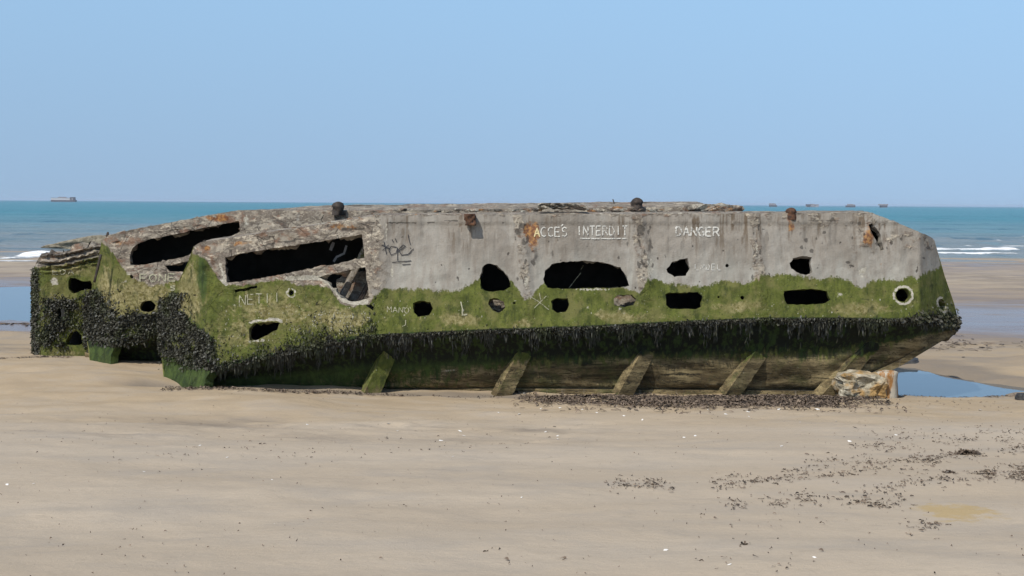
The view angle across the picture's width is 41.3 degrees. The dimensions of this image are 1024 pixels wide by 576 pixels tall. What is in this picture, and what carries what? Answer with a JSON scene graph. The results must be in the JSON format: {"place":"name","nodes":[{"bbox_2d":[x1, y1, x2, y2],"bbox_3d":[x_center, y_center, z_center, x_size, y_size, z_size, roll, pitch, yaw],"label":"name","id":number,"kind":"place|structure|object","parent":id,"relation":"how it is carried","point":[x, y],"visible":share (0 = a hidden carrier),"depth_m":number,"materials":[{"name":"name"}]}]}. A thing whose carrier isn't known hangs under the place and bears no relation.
{"place":"outdoors","nodes":[
{"label":"outdoors","id":0,"kind":"place"},
{"bbox_2d":[41,235,105,248],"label":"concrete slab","id":1,"kind":"object","parent":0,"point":[67,244],"visible":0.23,"depth_m":95.76,"materials":[{"name":"grey concrete"}]},
{"bbox_2d":[0,251,1023,575],"bbox_3d":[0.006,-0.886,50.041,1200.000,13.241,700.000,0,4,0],"label":"beach sand","id":2,"kind":"structure","parent":0,"point":[438,517],"depth_m":12.04,"materials":[{"name":"beige sand"}]},
{"bbox_2d":[0,286,31,321],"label":"tide pool","id":3,"kind":"structure","parent":2,"relation":"on","point":[15,302],"depth_m":44.00,"materials":[{"name":"blue liquid"}]},
{"bbox_2d":[30,241,100,355],"bbox_3d":[-8.490,0.206,28.243,2.704,2.486,2.655,0,4,0],"label":"concrete stub","id":4,"kind":"object","parent":2,"relation":"on","point":[60,281],"visible":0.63,"depth_m":27.02,"materials":[{"name":"green concrete"}]},
{"bbox_2d":[82,198,703,363],"bbox_3d":[-1.637,-0.106,25.574,13.064,3.230,2.003,0,4,0],"label":"concrete pontoon","id":5,"kind":"object","parent":2,"relation":"on","point":[138,271],"visible":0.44,"depth_m":24.83,"materials":[{"name":"concrete"}]},
{"bbox_2d":[0,322,1023,575],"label":"seaweed wrack","id":6,"kind":"object","parent":2,"relation":"on","point":[742,402],"visible":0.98,"depth_m":20.55,"materials":[{"name":"black plant"}]},
{"bbox_2d":[156,208,962,395],"bbox_3d":[0.740,0.266,23.128,13.783,3.319,2.328,0,4,0],"label":"concrete pontoon","id":7,"kind":"object","parent":2,"relation":"on","point":[791,301],"visible":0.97,"depth_m":22.23,"materials":[{"name":"grey concrete"}]},
{"bbox_2d":[537,203,586,209],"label":"concrete slab","id":8,"kind":"structure","parent":7,"relation":"on","point":[554,206],"depth_m":22.51,"materials":[{"name":"grey concrete"}]},
{"bbox_2d":[282,203,841,229],"bbox_3d":[0.918,-1.233,23.567,9.775,0.535,2.459,0,4,0],"label":"concrete rubble","id":9,"kind":"object","parent":7,"relation":"on","point":[723,207],"visible":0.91,"depth_m":24.61,"materials":[{"name":"grey concrete"}]},
{"bbox_2d":[831,369,898,398],"bbox_3d":[5.768,1.609,22.160,1.020,0.544,0.731,0,4,0],"label":"concrete block","id":10,"kind":"object","parent":2,"relation":"on","point":[863,383],"depth_m":21.93,"materials":[{"name":"beige concrete"}]},
{"bbox_2d":[893,367,1023,397],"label":"tide pool","id":11,"kind":"structure","parent":2,"relation":"on","point":[914,382],"depth_m":24.30,"materials":[{"name":"blue liquid"}]},
{"bbox_2d":[954,448,980,454],"bbox_3d":[4.658,1.712,13.958,0.280,0.126,0.226,0,4,0],"label":"seaweed clump","id":12,"kind":"object","parent":2,"relation":"on","point":[965,452],"visible":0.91,"depth_m":13.92,"materials":[{"name":"black plant"}]},
{"bbox_2d":[1015,393,1023,399],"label":"rock","id":13,"kind":"object","parent":2,"relation":"on","point":[1019,396],"visible":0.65,"depth_m":21.74,"materials":[{"name":"grey stone"}]},
{"bbox_2d":[0,200,1023,263],"bbox_3d":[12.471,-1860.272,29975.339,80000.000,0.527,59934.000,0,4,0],"label":"sea","id":14,"kind":"structure","parent":0,"point":[33,226],"depth_m":281.21,"materials":[{"name":"liquid"}]},
{"bbox_2d":[51,197,76,201],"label":"sea caisson","id":15,"kind":"object","parent":14,"relation":"in","point":[65,199],"visible":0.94,"depth_m":3293.79,"materials":[{"name":"grey concrete"}]},
{"bbox_2d":[806,204,818,206],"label":"sea caisson","id":16,"kind":"object","parent":14,"relation":"in","point":[812,205],"visible":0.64,"depth_m":2994.23,"materials":[{"name":"grey concrete"}]},
{"bbox_2d":[878,204,887,207],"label":"sea caisson","id":17,"kind":"object","parent":14,"relation":"in","point":[883,205],"visible":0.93,"depth_m":2994.29,"materials":[{"name":"grey concrete"}]},
{"bbox_2d":[0,0,1023,206],"label":"sky","id":18,"kind":"structure","parent":0,"point":[731,102],"materials":[{"name":"blue"}]},
{"bbox_2d":[903,358,918,364],"bbox_3d":[7.839,1.621,27.745,0.981,0.476,1.120,0,4,0],"label":"rock","id":19,"kind":"object","parent":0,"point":[913,361],"visible":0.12,"depth_m":27.32,"materials":[{"name":"grey stone"}]}
]}

